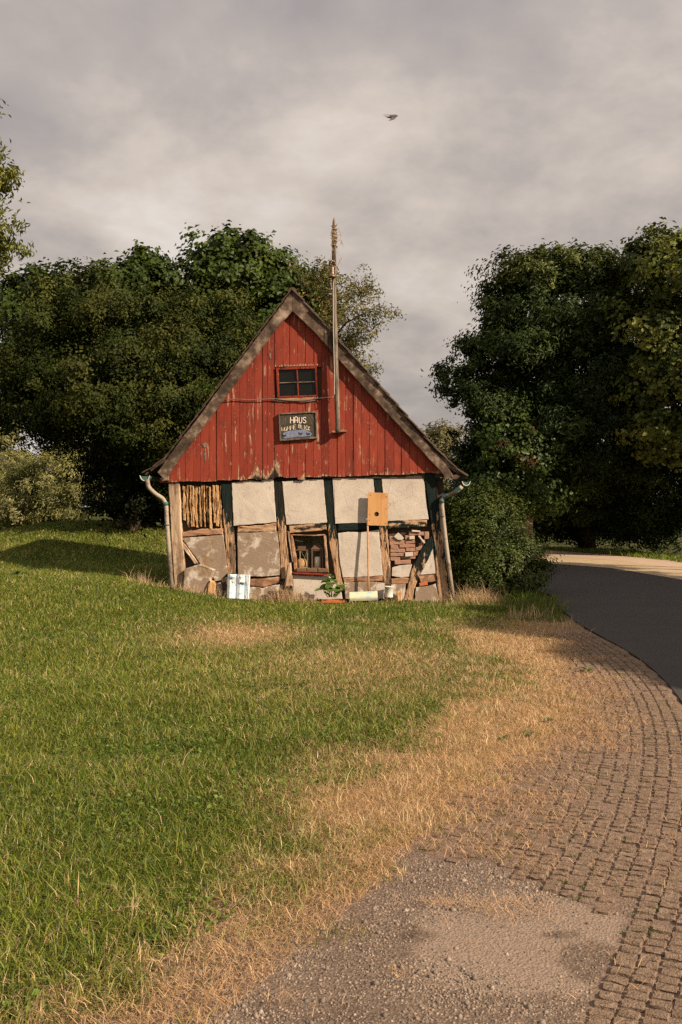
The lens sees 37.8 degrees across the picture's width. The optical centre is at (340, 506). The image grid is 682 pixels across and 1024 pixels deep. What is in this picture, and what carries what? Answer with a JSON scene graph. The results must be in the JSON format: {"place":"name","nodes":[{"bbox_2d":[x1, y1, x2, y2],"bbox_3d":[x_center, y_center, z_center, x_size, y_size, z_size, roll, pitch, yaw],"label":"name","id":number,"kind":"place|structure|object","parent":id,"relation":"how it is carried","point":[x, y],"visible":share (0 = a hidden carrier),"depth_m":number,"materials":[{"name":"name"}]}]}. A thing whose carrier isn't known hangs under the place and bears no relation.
{"place":"outdoors","nodes":[
{"label":"outdoors","id":0,"kind":"place"},
{"bbox_2d":[207,580,215,594],"bbox_3d":[-2.233,1.393,17.200,0.150,0.258,0.133,0,0,3],"label":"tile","id":1,"kind":"object","parent":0,"point":[211,588],"visible":0.93,"depth_m":17.14,"materials":[{"name":"ceramic"}]},
{"bbox_2d":[0,507,681,1023],"bbox_3d":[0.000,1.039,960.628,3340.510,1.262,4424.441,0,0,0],"label":"ground","id":2,"kind":"structure","parent":0,"point":[534,939],"depth_m":3.85,"materials":[{"name":"soil"}]},
{"bbox_2d":[9,570,23,574],"bbox_3d":[-5.703,1.170,17.498,0.302,0.130,0.302,0,0,0],"label":"weed","id":3,"kind":"object","parent":2,"relation":"on","point":[16,572],"visible":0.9,"depth_m":17.45,"materials":[{"name":"green plant"}]},
{"bbox_2d":[0,99,36,279],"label":"edge tree","id":4,"kind":"object","parent":2,"relation":"on","point":[9,175],"visible":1,"depth_m":13.87,"materials":[{"name":"green plant"}]},
{"bbox_2d":[0,422,50,526],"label":"willow shrub","id":5,"kind":"object","parent":2,"relation":"on","point":[11,453],"visible":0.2,"depth_m":54.71,"materials":[{"name":"green plant"}]},
{"bbox_2d":[0,437,105,529],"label":"willow shrub","id":6,"kind":"object","parent":2,"relation":"on","point":[40,497],"visible":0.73,"depth_m":48.74,"materials":[{"name":"green plant"}]},
{"bbox_2d":[62,438,170,537],"bbox_3d":[-4.977,-0.815,27.244,5.848,5.220,6.962,0,0,0],"label":"shade thicket","id":7,"kind":"object","parent":2,"relation":"on","point":[124,495],"visible":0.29,"depth_m":25.24,"materials":[{"name":"green plant"}]},
{"bbox_2d":[0,256,270,531],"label":"hawthorn tree","id":8,"kind":"object","parent":2,"relation":"on","point":[92,370],"visible":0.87,"depth_m":23.95,"materials":[{"name":"green plant"}]},
{"bbox_2d":[136,857,151,866],"bbox_3d":[-0.882,1.601,4.441,0.087,0.064,0.075,0,0,-8],"label":"weed","id":9,"kind":"object","parent":2,"relation":"on","point":[149,860],"visible":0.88,"depth_m":4.44,"materials":[{"name":"green plant"}]},
{"bbox_2d":[0,219,344,523],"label":"lime tree","id":10,"kind":"object","parent":2,"relation":"on","point":[229,260],"visible":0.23,"depth_m":28.78,"materials":[{"name":"green plant"}]},
{"bbox_2d":[183,564,215,593],"bbox_3d":[-2.461,1.249,17.246,0.578,0.518,0.105,0,0,3],"label":"plaster slab","id":11,"kind":"object","parent":2,"relation":"on","point":[201,575],"depth_m":17.20,"materials":[{"name":"beige paint"}]},
{"bbox_2d":[216,582,222,594],"bbox_3d":[-2.104,1.416,17.238,0.111,0.216,0.083,0,0,3],"label":"rubble stone","id":12,"kind":"object","parent":2,"relation":"on","point":[219,587],"visible":0.89,"depth_m":17.21,"materials":[{"name":"brown stone"}]},
{"bbox_2d":[221,577,226,590],"bbox_3d":[-2.017,1.335,17.254,0.127,0.233,0.081,0,0,3],"label":"plaster shard","id":13,"kind":"object","parent":2,"relation":"on","point":[224,583],"visible":0.78,"depth_m":17.22,"materials":[{"name":"ceramic"}]},
{"bbox_2d":[0,659,475,1023],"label":"clover","id":14,"kind":"object","parent":2,"relation":"on","point":[35,990],"visible":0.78,"depth_m":5.93,"materials":[{"name":"green plant"}]},
{"bbox_2d":[227,574,249,598],"bbox_3d":[-1.756,1.362,17.020,0.395,0.431,0.149,0,0,3],"label":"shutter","id":15,"kind":"object","parent":2,"relation":"on","point":[238,585],"visible":1,"depth_m":17.00,"materials":[{"name":"paint"}]},
{"bbox_2d":[267,591,292,598],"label":"stone block","id":16,"kind":"structure","parent":2,"relation":"on","point":[271,593],"depth_m":17.01,"materials":[{"name":"stone"}]},
{"bbox_2d":[0,517,606,1023],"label":"lawn grass","id":17,"kind":"structure","parent":2,"relation":"on","point":[64,575],"depth_m":6.80,"materials":[{"name":"green plant"}]},
{"bbox_2d":[140,287,470,601],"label":"half timbered house","id":18,"kind":"structure","parent":2,"relation":"on","point":[255,498],"depth_m":17.20,"materials":[{"name":"wood"}]},
{"bbox_2d":[285,563,292,586],"bbox_3d":[-0.900,1.174,17.170,0.140,0.422,0.043,0,0,3],"label":"plank","id":19,"kind":"object","parent":18,"relation":"attached to","point":[289,579],"visible":0.95,"depth_m":17.15,"materials":[{"name":"brown wood"}]},
{"bbox_2d":[276,363,317,400],"bbox_3d":[-0.755,-2.148,17.186,0.734,0.665,0.065,0,0,3],"label":"window","id":20,"kind":"structure","parent":18,"relation":"in","point":[293,383],"depth_m":17.19,"materials":[{"name":"red paint"}]},
{"bbox_2d":[278,411,316,440],"bbox_3d":[-0.742,-1.385,17.151,0.670,0.511,0.062,0,0,3],"label":"house sign","id":21,"kind":"object","parent":18,"relation":"attached to","point":[298,426],"visible":1,"depth_m":17.14,"materials":[{"name":"paint"}]},
{"bbox_2d":[295,546,308,567],"bbox_3d":[-0.694,0.875,17.446,0.258,0.377,0.270,0,0,3],"label":"lantern","id":22,"kind":"object","parent":18,"relation":"in","point":[302,563],"visible":0.95,"depth_m":17.36,"materials":[{"name":"metal"}]},
{"bbox_2d":[287,531,330,575],"bbox_3d":[-0.568,0.795,17.477,0.816,1.043,0.685,0,0,3],"label":"niche window","id":23,"kind":"structure","parent":18,"relation":"in","point":[295,540],"depth_m":17.32,"materials":[{"name":"wood"}]},
{"bbox_2d":[311,540,323,567],"bbox_3d":[-0.405,0.830,17.377,0.218,0.490,0.209,0,0,3],"label":"lantern","id":24,"kind":"object","parent":18,"relation":"in","point":[317,547],"visible":0.97,"depth_m":17.29,"materials":[{"name":"metal"}]},
{"bbox_2d":[329,218,346,432],"bbox_3d":[-0.063,-3.103,17.049,0.309,3.669,0.248,0,0,3],"label":"wooden pole","id":25,"kind":"object","parent":18,"relation":"attached to","point":[334,237],"visible":1,"depth_m":16.97,"materials":[{"name":"wood"}]},
{"bbox_2d":[224,397,330,401],"bbox_3d":[-1.076,-1.840,17.158,1.888,0.079,0.120,0,0,7],"label":"cable","id":26,"kind":"object","parent":25,"relation":"attached to","point":[280,399],"visible":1,"depth_m":17.16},
{"bbox_2d":[328,260,335,278],"bbox_3d":[-0.152,-4.035,16.920,0.141,0.318,0.140,0,0,3],"label":"bell","id":27,"kind":"object","parent":25,"relation":"hanging from","point":[331,274],"visible":1,"depth_m":16.89,"materials":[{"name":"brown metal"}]},
{"bbox_2d":[315,574,346,603],"bbox_3d":[-0.172,1.393,16.923,0.559,0.514,0.359,0,0,3],"label":"potted plant","id":28,"kind":"object","parent":2,"relation":"on","point":[337,590],"visible":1,"depth_m":16.87,"materials":[{"name":"green plant"}]},
{"bbox_2d":[0,567,681,1023],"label":"dry grass","id":29,"kind":"structure","parent":2,"relation":"on","point":[528,605],"depth_m":5.69,"materials":[{"name":"plant"}]},
{"bbox_2d":[279,255,406,381],"bbox_3d":[-0.093,-2.654,28.871,3.344,9.370,3.329,0,0,-13],"label":"wispy tree","id":30,"kind":"object","parent":2,"relation":"on","point":[352,339],"visible":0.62,"depth_m":28.76,"materials":[{"name":"green plant"}]},
{"bbox_2d":[349,591,377,600],"bbox_3d":[0.386,1.521,16.938,0.487,0.169,0.110,0,0,3],"label":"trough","id":31,"kind":"object","parent":2,"relation":"on","point":[365,596],"visible":1,"depth_m":16.90,"materials":[{"name":"paint"}]},
{"bbox_2d":[367,492,387,590],"bbox_3d":[0.625,0.648,17.054,0.372,1.794,0.106,0,0,3],"label":"birdhouse","id":32,"kind":"object","parent":2,"relation":"on","point":[378,502],"visible":1,"depth_m":17.06,"materials":[{"name":"brown wood"}]},
{"bbox_2d":[384,586,393,597],"bbox_3d":[0.817,1.452,17.003,0.161,0.192,0.161,0,0,3],"label":"pail","id":33,"kind":"object","parent":2,"relation":"on","point":[388,591],"visible":1,"depth_m":16.94,"materials":[{"name":"white metal"}]},
{"bbox_2d":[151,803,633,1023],"bbox_3d":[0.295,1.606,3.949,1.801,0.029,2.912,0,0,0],"label":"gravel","id":34,"kind":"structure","parent":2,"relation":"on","point":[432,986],"depth_m":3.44,"materials":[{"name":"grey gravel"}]},
{"bbox_2d":[111,640,681,1023],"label":"grit","id":35,"kind":"object","parent":2,"relation":"on","point":[475,927],"visible":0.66,"depth_m":3.61,"materials":[{"name":"grey gravel"}]},
{"bbox_2d":[420,417,466,494],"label":"tree","id":36,"kind":"object","parent":2,"relation":"on","point":[436,437],"visible":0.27,"depth_m":69.64,"materials":[{"name":"green plant"}]},
{"bbox_2d":[443,478,569,597],"bbox_3d":[2.906,0.768,19.030,2.723,2.890,3.376,0,0,0],"label":"garden bush","id":37,"kind":"object","parent":2,"relation":"on","point":[485,530],"visible":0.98,"depth_m":18.39,"materials":[{"name":"green plant"}]},
{"bbox_2d":[517,511,532,541],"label":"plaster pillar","id":38,"kind":"structure","parent":2,"relation":"on","point":[530,526],"depth_m":32.75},
{"bbox_2d":[443,408,586,528],"bbox_3d":[5.241,-0.897,31.104,4.604,4.302,3.527,0,0,0],"label":"ivy","id":39,"kind":"object","parent":38,"relation":"attached to","point":[524,464],"visible":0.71,"depth_m":30.28,"materials":[{"name":"green plant"}]},
{"bbox_2d":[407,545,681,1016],"bbox_3d":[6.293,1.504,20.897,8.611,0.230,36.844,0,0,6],"label":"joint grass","id":40,"kind":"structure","parent":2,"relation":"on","point":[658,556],"depth_m":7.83,"materials":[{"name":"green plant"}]},
{"bbox_2d":[421,237,668,548],"bbox_3d":[6.915,-3.460,34.548,8.707,10.701,10.129,0,0,0],"label":"ash tree","id":41,"kind":"object","parent":2,"relation":"on","point":[549,345],"visible":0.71,"depth_m":31.27,"materials":[{"name":"green plant"}]},
{"bbox_2d":[445,554,681,578],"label":"verge","id":42,"kind":"structure","parent":2,"relation":"on","point":[669,572],"depth_m":26.93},
{"bbox_2d":[533,487,630,548],"bbox_3d":[8.954,-0.176,37.323,5.803,3.857,4.822,0,0,36],"label":"hedge shrub","id":43,"kind":"object","parent":2,"relation":"on","point":[606,535],"visible":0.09,"depth_m":36.93,"materials":[{"name":"green plant"}]},
{"bbox_2d":[578,217,681,472],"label":"maple tree","id":44,"kind":"object","parent":2,"relation":"on","point":[655,263],"visible":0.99,"depth_m":29.59,"materials":[{"name":"green plant"}]},
{"bbox_2d":[594,405,681,554],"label":"hedge shrub","id":45,"kind":"object","parent":2,"relation":"on","point":[651,504],"visible":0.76,"depth_m":32.59,"materials":[{"name":"green plant"}]},
{"bbox_2d":[0,0,681,506],"label":"sky","id":46,"kind":"structure","parent":0,"point":[517,123],"materials":[{"name":"grey"}]},
{"bbox_2d":[385,114,397,120],"bbox_3d":[1.050,-8.194,20.980,0.316,0.339,0.566,0,0,0],"label":"swallow","id":47,"kind":"object","parent":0,"point":[393,117],"visible":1,"depth_m":20.97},
{"bbox_2d":[396,590,401,600],"bbox_3d":[0.995,1.536,17.044,0.095,0.204,0.105,0,0,3],"label":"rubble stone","id":48,"kind":"object","parent":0,"point":[398,594],"visible":0.83,"depth_m":17.00,"materials":[{"name":"stone"}]},
{"bbox_2d":[409,632,681,1023],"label":"paving","id":49,"kind":"structure","parent":0,"point":[660,1010],"depth_m":4.87,"materials":[{"name":"grey stone"}]},
{"bbox_2d":[444,558,681,700],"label":"road","id":50,"kind":"structure","parent":0,"point":[638,615],"depth_m":15.60,"materials":[{"name":"grey asphalt"}]},
{"bbox_2d":[536,550,681,568],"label":"path","id":51,"kind":"structure","parent":0,"point":[667,563],"depth_m":30.61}
]}

